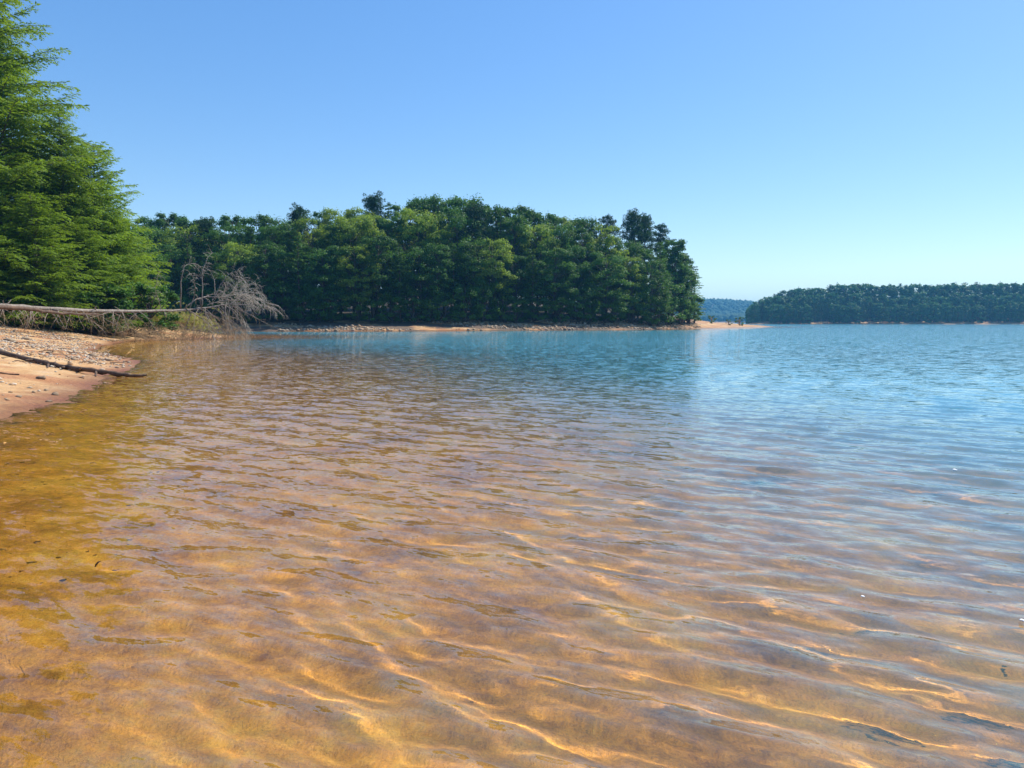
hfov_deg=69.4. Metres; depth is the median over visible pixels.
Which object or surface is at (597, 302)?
understory tree
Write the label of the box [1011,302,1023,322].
broadleaf tree
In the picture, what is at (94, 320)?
bush
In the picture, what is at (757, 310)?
broadleaf tree
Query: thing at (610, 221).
pine tree
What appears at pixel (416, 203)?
broadleaf tree
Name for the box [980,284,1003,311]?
broadleaf tree
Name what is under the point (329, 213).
broadleaf tree
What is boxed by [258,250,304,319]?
broadleaf tree
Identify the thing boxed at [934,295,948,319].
broadleaf tree
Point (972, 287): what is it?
broadleaf tree
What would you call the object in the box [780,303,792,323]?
broadleaf tree
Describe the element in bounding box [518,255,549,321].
conifer tree
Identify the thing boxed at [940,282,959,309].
broadleaf tree
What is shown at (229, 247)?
broadleaf tree
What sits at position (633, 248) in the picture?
broadleaf tree
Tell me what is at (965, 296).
broadleaf tree
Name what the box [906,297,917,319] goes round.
broadleaf tree
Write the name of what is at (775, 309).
broadleaf tree
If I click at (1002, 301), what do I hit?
broadleaf tree
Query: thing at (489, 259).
broadleaf tree
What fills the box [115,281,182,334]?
bush
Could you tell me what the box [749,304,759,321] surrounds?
broadleaf tree
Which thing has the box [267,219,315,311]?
broadleaf tree
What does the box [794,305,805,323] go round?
broadleaf tree
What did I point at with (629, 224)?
pine tree
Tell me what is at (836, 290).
broadleaf tree
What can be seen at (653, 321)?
understory tree
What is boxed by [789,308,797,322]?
broadleaf tree
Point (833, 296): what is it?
broadleaf tree
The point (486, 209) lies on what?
broadleaf tree
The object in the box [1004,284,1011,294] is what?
pine tree
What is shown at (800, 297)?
broadleaf tree
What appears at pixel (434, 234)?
broadleaf tree
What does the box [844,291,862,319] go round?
broadleaf tree
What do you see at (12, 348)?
beach gravel
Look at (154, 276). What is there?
broadleaf tree
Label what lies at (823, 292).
broadleaf tree
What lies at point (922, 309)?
broadleaf tree
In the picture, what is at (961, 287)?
broadleaf tree
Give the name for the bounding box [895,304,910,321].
broadleaf tree
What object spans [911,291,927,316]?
broadleaf tree
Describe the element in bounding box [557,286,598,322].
understory tree
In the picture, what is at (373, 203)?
pine tree
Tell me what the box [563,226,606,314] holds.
broadleaf tree
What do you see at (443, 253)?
broadleaf tree
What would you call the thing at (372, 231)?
broadleaf tree
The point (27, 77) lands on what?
conifer tree
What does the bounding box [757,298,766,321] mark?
broadleaf tree
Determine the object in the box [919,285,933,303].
broadleaf tree
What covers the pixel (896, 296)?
broadleaf tree
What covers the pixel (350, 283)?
broadleaf tree
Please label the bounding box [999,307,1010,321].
broadleaf tree
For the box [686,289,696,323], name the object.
conifer tree
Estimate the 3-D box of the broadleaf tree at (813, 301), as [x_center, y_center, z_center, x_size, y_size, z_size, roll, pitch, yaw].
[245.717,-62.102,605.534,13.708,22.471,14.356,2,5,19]
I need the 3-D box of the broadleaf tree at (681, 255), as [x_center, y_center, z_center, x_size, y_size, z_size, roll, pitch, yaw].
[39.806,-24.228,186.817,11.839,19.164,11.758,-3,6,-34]
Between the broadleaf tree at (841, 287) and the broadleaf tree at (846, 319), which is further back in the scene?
the broadleaf tree at (841, 287)
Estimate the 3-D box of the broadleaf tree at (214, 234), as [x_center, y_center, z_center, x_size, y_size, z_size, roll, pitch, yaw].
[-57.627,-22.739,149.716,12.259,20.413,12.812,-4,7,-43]
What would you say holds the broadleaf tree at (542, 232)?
on the ground
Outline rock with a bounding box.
[3,338,16,341]
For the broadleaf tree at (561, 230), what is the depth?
164.54 m
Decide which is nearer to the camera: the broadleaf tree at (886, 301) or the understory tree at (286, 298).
the understory tree at (286, 298)
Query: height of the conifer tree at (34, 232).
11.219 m
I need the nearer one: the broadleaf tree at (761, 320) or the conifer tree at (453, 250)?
the conifer tree at (453, 250)
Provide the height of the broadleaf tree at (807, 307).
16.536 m
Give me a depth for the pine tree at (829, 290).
622.92 m
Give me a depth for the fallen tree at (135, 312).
65.32 m
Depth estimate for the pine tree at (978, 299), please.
598.24 m
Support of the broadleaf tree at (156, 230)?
on the ground
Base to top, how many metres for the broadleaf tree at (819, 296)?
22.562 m
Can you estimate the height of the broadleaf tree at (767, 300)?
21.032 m
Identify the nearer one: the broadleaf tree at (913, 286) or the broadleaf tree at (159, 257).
the broadleaf tree at (159, 257)
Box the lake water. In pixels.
[0,323,1023,767]
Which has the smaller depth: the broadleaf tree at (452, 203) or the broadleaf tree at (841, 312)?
the broadleaf tree at (452, 203)
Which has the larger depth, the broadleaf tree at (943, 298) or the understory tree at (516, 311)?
the broadleaf tree at (943, 298)
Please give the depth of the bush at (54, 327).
61.60 m
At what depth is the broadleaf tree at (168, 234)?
148.02 m
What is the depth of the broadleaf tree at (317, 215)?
154.99 m
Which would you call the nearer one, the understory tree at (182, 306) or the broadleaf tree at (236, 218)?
the understory tree at (182, 306)
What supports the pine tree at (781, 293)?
on the ground
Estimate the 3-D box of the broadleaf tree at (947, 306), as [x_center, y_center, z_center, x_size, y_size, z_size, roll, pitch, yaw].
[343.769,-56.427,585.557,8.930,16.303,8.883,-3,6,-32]
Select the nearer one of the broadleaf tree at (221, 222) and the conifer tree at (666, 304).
the broadleaf tree at (221, 222)
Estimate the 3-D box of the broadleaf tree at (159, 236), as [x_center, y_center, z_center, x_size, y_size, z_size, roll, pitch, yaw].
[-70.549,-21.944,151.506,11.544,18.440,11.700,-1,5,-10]
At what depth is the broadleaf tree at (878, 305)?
586.94 m
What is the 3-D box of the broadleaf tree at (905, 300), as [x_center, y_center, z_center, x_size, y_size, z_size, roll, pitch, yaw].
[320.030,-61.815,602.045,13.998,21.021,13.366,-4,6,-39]
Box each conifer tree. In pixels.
[0,0,133,300]
[0,39,92,294]
[0,108,147,326]
[0,191,106,328]
[0,226,50,326]
[25,140,173,330]
[37,222,143,331]
[50,138,142,280]
[88,185,174,307]
[90,210,170,320]
[173,243,200,312]
[239,226,261,316]
[282,236,313,321]
[373,204,398,311]
[380,247,419,322]
[441,243,468,316]
[485,209,514,317]
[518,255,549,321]
[582,220,610,315]
[625,276,635,318]
[652,242,673,325]
[660,273,675,325]
[673,253,696,322]
[684,272,701,323]
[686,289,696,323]
[692,271,705,322]
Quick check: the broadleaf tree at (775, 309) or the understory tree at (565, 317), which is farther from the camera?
the broadleaf tree at (775, 309)
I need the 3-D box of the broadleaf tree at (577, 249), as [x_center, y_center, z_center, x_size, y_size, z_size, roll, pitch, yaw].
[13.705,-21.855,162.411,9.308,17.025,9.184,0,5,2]
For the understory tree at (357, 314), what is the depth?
140.67 m
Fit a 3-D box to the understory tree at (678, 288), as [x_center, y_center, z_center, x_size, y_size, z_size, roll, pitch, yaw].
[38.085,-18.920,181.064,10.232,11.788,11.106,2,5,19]
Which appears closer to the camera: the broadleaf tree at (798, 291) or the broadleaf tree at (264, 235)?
the broadleaf tree at (264, 235)
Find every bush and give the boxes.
[0,286,26,323]
[3,281,47,325]
[15,291,65,327]
[39,285,84,330]
[46,284,109,331]
[63,277,131,334]
[81,285,138,334]
[100,282,157,334]
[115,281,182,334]
[708,315,717,322]
[734,317,743,325]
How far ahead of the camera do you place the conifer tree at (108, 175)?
69.62 m
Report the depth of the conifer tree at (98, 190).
82.92 m
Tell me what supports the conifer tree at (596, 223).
on the ground
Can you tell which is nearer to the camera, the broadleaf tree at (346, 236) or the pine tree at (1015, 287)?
the broadleaf tree at (346, 236)
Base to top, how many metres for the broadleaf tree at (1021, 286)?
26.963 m
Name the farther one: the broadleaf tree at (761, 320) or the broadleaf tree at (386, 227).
the broadleaf tree at (761, 320)
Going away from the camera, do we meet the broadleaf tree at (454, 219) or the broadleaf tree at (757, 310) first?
the broadleaf tree at (454, 219)
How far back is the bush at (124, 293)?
64.52 m
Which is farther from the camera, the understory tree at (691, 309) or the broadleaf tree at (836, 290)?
the broadleaf tree at (836, 290)
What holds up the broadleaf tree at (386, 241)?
on the ground
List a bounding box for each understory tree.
[160,296,180,312]
[173,299,204,323]
[181,285,218,323]
[212,293,245,323]
[220,283,256,323]
[242,297,271,323]
[260,282,297,321]
[342,295,370,322]
[360,300,388,322]
[486,295,517,321]
[499,300,529,322]
[520,297,549,320]
[548,298,571,322]
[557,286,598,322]
[576,298,602,323]
[598,289,625,322]
[616,282,653,323]
[637,299,660,325]
[652,283,689,325]
[673,295,695,324]
[685,296,704,323]
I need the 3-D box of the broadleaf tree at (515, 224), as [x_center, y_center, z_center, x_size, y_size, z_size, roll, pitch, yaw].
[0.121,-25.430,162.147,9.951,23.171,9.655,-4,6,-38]
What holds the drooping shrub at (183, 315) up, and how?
on the ground
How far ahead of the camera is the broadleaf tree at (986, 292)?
615.46 m
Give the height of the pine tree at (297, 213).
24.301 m
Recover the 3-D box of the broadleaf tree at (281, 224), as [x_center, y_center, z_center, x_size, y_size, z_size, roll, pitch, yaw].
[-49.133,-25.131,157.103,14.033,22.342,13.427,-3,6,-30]
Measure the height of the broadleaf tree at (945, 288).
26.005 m
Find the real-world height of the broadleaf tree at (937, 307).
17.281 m
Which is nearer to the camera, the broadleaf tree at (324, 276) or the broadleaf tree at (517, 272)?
the broadleaf tree at (324, 276)
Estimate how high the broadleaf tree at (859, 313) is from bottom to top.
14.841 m
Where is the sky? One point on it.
(790, 144)
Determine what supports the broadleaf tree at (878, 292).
on the ground
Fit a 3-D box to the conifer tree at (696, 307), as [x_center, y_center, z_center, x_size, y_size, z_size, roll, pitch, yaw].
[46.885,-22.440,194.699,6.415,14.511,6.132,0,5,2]
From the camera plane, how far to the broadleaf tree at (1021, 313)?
582.04 m
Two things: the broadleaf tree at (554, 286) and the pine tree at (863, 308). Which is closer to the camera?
the broadleaf tree at (554, 286)
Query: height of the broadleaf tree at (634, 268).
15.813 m
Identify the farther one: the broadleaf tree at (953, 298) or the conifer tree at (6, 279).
the broadleaf tree at (953, 298)
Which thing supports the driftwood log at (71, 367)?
on the ground
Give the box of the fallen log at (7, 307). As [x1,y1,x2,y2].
[0,305,102,326]
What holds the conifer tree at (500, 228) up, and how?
on the ground
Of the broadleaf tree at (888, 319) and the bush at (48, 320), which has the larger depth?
the broadleaf tree at (888, 319)
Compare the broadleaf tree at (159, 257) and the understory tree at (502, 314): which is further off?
the understory tree at (502, 314)
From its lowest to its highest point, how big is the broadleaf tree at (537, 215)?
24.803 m
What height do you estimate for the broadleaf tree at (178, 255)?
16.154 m
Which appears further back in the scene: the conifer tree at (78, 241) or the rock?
the conifer tree at (78, 241)
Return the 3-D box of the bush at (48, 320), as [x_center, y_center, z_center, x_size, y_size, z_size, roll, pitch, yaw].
[-38.551,-5.969,60.041,4.027,3.781,3.710,-1,5,-13]
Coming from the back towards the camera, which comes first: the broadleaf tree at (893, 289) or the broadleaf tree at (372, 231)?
the broadleaf tree at (893, 289)
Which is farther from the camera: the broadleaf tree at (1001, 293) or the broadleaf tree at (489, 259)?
the broadleaf tree at (1001, 293)
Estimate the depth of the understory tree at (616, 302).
163.90 m
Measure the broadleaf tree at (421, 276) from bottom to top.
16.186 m
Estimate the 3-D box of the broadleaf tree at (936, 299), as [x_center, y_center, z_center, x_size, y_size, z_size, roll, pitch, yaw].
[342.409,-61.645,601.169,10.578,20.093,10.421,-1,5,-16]
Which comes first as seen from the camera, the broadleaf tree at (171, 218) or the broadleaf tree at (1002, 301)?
the broadleaf tree at (171, 218)
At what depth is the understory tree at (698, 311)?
198.04 m
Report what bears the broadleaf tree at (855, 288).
on the ground
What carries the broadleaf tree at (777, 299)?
on the ground
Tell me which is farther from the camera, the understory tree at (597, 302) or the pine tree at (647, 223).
the pine tree at (647, 223)
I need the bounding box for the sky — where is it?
[0,0,1023,301]
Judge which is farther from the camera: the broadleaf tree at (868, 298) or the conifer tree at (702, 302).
the broadleaf tree at (868, 298)
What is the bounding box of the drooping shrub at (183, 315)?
[137,302,222,333]
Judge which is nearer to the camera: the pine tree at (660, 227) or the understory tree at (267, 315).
the understory tree at (267, 315)
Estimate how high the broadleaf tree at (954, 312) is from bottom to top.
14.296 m
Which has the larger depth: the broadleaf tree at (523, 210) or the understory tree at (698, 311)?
the understory tree at (698, 311)
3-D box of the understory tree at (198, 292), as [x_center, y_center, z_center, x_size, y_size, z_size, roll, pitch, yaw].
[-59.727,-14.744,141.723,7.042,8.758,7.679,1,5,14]
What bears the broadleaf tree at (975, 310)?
on the ground
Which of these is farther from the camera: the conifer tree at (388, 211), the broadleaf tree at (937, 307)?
the broadleaf tree at (937, 307)
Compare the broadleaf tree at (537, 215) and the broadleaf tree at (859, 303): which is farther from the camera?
the broadleaf tree at (859, 303)
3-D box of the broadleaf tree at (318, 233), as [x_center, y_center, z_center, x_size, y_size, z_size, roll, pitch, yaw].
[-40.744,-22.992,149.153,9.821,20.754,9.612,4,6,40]
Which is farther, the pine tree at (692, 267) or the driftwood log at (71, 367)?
the pine tree at (692, 267)
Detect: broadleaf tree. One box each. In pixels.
[119,221,144,278]
[125,227,169,319]
[131,226,174,284]
[132,215,172,283]
[135,251,169,308]
[143,241,195,308]
[144,230,190,306]
[154,212,193,302]
[158,223,218,299]
[173,217,201,311]
[179,253,223,311]
[192,215,232,313]
[196,222,255,310]
[200,252,244,321]
[209,241,266,310]
[216,213,257,286]
[232,212,280,314]
[239,241,287,322]
[249,223,301,310]
[255,214,304,313]
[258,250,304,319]
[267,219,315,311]
[286,217,336,316]
[297,247,347,320]
[298,208,332,310]
[309,206,364,312]
[311,222,355,317]
[318,245,362,319]
[323,216,379,317]
[329,206,380,314]
[333,244,382,311]
[346,212,400,316]
[350,233,405,320]
[375,216,413,317]
[384,202,424,313]
[388,207,440,317]
[397,245,443,320]
[398,194,448,296]
[406,213,459,316]
[418,242,454,321]
[423,193,467,313]
[435,204,487,315]
[437,193,491,310]
[448,236,504,318]
[460,203,498,281]
[464,238,521,320]
[481,204,519,303]
[494,203,538,295]
[494,214,534,312]
[499,254,534,318]
[511,223,565,316]
[517,210,543,311]
[527,210,569,312]
[531,220,584,316]
[531,248,579,322]
[546,215,582,313]
[557,244,593,319]
[558,214,603,314]
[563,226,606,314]
[578,224,629,315]
[580,251,633,322]
[607,236,647,305]
[610,256,648,322]
[625,247,658,321]
[628,258,673,325]
[651,252,694,315]
[656,239,690,324]
[667,259,699,313]
[745,309,752,322]
[749,302,763,321]
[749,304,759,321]
[756,296,772,321]
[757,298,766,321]
[762,297,779,320]
[767,303,780,322]
[773,296,786,316]
[773,304,786,322]
[776,291,792,317]
[779,296,793,320]
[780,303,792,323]
[786,298,801,319]
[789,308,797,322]
[791,293,806,320]
[792,289,806,310]
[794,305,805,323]
[799,298,812,320]
[800,290,813,314]
[801,304,813,322]
[806,288,822,313]
[806,295,819,320]
[812,294,826,319]
[817,288,828,310]
[821,298,831,319]
[825,292,840,315]
[826,304,840,322]
[828,285,843,302]
[833,305,846,322]
[834,282,855,311]
[834,296,845,320]
[841,306,850,321]
[842,284,860,310]
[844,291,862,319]
[844,302,857,322]
[851,296,867,319]
[851,305,863,322]
[860,284,875,312]
[861,296,874,319]
[864,283,882,311]
[870,303,885,321]
[871,285,889,309]
[874,293,890,319]
[881,286,899,306]
[885,306,895,322]
[889,285,903,301]
[890,298,904,316]
[891,304,902,322]
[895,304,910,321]
[896,295,912,319]
[897,285,914,302]
[905,283,919,308]
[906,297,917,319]
[910,305,919,322]
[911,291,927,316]
[915,303,928,321]
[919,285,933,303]
[919,296,933,318]
[922,303,933,322]
[926,287,941,302]
[926,301,941,321]
[930,297,939,318]
[932,285,950,305]
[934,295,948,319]
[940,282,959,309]
[940,302,952,321]
[947,284,967,312]
[947,293,966,319]
[947,306,956,321]
[953,306,963,321]
[954,295,972,319]
[959,304,971,321]
[961,284,979,306]
[965,293,980,319]
[968,306,978,321]
[972,304,985,322]
[974,285,993,307]
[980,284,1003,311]
[982,294,1000,318]
[987,284,1008,312]
[991,297,1004,318]
[992,305,1004,321]
[996,295,1014,318]
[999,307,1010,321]
[1005,292,1020,319]
[1005,301,1019,321]
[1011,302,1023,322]
[1013,284,1023,300]
[1018,302,1023,320]
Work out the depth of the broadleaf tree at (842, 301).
603.07 m
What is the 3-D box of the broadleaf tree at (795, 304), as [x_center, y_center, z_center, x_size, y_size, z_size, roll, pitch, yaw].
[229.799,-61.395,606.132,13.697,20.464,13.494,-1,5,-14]
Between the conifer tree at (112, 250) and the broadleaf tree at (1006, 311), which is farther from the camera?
the broadleaf tree at (1006, 311)
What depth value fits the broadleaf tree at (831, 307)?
587.64 m
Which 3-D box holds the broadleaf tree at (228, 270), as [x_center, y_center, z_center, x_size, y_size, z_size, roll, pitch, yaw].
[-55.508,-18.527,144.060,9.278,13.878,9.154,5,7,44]
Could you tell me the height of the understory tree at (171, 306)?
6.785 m
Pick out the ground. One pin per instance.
(72, 383)
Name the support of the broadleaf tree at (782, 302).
on the ground
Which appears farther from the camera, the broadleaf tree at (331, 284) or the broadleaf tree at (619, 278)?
the broadleaf tree at (619, 278)
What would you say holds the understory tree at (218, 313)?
on the ground
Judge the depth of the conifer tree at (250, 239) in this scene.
148.33 m
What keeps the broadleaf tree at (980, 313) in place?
on the ground
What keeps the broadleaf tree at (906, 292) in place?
on the ground
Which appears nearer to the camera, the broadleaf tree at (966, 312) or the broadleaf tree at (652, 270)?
the broadleaf tree at (652, 270)
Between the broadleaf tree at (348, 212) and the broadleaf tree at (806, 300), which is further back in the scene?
the broadleaf tree at (806, 300)
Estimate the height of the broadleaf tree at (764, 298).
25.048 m
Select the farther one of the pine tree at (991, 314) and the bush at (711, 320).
the pine tree at (991, 314)
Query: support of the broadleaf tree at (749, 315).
on the ground
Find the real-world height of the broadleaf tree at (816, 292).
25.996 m
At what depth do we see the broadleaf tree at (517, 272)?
155.79 m
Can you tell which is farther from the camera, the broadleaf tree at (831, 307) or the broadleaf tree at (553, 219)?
the broadleaf tree at (831, 307)
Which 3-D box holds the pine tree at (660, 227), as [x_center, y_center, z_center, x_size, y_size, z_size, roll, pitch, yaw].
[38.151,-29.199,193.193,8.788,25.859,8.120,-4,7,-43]
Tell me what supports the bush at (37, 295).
on the ground
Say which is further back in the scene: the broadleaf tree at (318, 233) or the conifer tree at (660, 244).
the conifer tree at (660, 244)
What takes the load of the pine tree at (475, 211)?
on the ground
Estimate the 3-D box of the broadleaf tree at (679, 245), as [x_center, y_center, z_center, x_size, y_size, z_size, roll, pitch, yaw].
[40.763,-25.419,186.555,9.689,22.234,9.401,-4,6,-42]
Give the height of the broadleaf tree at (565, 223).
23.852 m
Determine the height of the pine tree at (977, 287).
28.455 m
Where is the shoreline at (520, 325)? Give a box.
[272,318,700,330]
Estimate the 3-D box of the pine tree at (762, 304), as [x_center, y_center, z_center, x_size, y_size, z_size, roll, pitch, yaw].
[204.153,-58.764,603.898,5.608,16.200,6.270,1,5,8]
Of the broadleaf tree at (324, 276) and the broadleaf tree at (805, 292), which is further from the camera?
the broadleaf tree at (805, 292)
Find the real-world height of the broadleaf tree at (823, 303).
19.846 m
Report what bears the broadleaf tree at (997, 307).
on the ground
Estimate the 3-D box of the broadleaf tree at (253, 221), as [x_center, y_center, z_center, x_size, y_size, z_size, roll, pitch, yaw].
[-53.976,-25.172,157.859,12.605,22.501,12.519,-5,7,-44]
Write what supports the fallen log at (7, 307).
attached to the fallen tree at (135, 312)
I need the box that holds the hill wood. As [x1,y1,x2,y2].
[674,298,789,321]
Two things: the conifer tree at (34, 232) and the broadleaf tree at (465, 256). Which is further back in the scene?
the broadleaf tree at (465, 256)
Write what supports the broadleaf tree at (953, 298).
on the ground
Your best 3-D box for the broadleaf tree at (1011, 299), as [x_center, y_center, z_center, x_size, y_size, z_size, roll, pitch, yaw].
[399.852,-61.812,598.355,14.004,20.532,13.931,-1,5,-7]
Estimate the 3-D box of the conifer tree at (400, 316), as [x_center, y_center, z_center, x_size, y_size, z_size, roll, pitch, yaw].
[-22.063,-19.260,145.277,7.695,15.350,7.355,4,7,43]
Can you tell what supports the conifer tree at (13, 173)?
on the ground
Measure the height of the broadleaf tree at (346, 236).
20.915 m
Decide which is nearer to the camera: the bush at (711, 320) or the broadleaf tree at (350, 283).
the broadleaf tree at (350, 283)
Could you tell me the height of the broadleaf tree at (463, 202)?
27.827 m
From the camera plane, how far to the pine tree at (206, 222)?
149.10 m
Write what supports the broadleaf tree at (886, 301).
on the ground
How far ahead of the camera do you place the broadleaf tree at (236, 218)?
157.09 m
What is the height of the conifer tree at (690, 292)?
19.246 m
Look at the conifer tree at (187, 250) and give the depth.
142.65 m
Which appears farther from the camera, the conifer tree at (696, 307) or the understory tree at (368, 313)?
the conifer tree at (696, 307)
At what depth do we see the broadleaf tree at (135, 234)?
93.93 m
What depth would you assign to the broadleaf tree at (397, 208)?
160.38 m
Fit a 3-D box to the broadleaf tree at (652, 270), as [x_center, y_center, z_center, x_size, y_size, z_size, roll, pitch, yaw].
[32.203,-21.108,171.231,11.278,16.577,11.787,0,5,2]
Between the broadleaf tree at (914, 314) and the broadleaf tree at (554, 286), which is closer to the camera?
the broadleaf tree at (554, 286)
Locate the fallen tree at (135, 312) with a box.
[0,244,288,341]
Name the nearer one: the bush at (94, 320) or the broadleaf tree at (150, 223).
the bush at (94, 320)
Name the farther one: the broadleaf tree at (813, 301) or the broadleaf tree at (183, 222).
the broadleaf tree at (813, 301)
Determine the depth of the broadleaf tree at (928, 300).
599.08 m
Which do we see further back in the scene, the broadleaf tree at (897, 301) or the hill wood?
the hill wood
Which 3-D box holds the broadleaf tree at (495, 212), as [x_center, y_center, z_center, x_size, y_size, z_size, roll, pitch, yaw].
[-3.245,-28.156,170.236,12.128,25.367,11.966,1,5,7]
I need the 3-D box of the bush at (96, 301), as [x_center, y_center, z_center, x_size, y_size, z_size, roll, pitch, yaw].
[-36.128,-6.474,63.664,6.396,5.681,5.865,0,5,3]
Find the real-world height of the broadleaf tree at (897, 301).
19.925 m
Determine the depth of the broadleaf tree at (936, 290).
616.99 m
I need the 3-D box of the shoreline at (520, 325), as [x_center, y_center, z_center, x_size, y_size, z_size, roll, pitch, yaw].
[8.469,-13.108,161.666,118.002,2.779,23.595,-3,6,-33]
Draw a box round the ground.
[0,298,1023,418]
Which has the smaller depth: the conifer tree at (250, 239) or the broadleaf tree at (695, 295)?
the conifer tree at (250, 239)
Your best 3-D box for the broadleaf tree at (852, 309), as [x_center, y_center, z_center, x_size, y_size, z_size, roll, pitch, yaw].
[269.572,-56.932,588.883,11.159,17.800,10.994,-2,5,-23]
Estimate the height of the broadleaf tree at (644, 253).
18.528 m
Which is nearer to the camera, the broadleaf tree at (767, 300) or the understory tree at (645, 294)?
the understory tree at (645, 294)
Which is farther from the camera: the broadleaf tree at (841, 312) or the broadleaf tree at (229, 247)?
the broadleaf tree at (841, 312)
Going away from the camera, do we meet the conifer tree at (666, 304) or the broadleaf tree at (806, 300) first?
the conifer tree at (666, 304)
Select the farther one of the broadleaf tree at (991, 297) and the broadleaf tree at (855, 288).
the broadleaf tree at (855, 288)
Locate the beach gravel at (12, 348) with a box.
[0,323,131,399]
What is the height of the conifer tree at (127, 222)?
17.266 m
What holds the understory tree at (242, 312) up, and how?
on the ground
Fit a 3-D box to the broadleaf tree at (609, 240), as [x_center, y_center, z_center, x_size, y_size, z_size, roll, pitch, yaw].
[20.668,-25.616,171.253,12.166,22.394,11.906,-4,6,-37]
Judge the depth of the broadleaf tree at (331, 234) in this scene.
146.64 m
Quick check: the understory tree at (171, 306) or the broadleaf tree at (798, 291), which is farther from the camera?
the broadleaf tree at (798, 291)
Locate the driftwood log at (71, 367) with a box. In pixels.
[0,350,146,376]
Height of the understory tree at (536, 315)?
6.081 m
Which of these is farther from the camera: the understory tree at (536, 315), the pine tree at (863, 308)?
the pine tree at (863, 308)
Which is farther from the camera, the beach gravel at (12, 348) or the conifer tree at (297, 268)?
the conifer tree at (297, 268)
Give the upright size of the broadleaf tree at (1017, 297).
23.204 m
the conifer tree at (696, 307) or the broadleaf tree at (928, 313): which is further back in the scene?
the broadleaf tree at (928, 313)
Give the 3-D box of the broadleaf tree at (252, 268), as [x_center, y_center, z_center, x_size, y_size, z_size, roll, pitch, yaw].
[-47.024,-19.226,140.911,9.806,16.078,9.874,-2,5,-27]
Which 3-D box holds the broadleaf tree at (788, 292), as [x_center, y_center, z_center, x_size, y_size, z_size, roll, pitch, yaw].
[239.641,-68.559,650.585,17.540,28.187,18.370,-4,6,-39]
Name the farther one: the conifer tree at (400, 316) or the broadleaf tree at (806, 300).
the broadleaf tree at (806, 300)
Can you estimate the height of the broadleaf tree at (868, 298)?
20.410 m
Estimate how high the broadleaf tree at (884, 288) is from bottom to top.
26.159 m
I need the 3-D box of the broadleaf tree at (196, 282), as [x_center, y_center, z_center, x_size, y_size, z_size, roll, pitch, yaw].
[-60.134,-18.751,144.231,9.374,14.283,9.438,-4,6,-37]
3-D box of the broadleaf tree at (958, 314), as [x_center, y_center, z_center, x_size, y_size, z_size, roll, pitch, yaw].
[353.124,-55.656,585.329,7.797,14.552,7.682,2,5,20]
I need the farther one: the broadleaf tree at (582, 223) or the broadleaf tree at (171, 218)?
the broadleaf tree at (582, 223)
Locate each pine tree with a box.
[187,216,224,317]
[286,202,316,261]
[362,191,391,313]
[453,202,496,262]
[598,214,621,315]
[619,208,650,306]
[634,212,659,302]
[648,223,675,275]
[671,255,697,324]
[759,302,765,317]
[779,290,787,313]
[818,305,823,319]
[826,284,833,298]
[860,305,865,318]
[971,282,980,305]
[975,291,982,318]
[989,305,995,318]
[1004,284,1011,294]
[1009,283,1018,298]
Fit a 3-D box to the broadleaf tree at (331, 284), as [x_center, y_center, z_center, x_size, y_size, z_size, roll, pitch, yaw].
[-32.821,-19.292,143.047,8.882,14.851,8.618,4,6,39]
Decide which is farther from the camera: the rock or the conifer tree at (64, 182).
the conifer tree at (64, 182)
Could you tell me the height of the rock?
0.288 m
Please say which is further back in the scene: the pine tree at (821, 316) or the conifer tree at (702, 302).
the pine tree at (821, 316)
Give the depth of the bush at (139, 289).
67.11 m
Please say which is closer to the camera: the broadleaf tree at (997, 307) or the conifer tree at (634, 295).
the conifer tree at (634, 295)
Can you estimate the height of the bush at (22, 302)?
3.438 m
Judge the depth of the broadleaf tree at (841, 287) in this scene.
620.13 m
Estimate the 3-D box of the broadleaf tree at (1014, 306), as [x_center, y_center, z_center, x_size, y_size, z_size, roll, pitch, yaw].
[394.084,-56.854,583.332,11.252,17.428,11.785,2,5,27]
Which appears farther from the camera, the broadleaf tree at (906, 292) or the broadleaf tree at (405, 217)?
the broadleaf tree at (906, 292)
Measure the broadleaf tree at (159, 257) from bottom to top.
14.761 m
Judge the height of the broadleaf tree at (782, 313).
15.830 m
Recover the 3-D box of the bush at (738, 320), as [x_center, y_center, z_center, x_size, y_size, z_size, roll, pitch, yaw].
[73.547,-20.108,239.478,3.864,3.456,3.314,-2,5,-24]
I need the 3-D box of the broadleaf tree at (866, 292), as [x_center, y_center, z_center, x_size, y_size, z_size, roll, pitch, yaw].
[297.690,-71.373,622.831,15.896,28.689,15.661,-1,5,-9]
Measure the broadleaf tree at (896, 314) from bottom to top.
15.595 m
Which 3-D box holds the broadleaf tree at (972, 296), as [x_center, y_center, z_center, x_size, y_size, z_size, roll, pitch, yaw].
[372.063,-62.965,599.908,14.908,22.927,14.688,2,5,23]

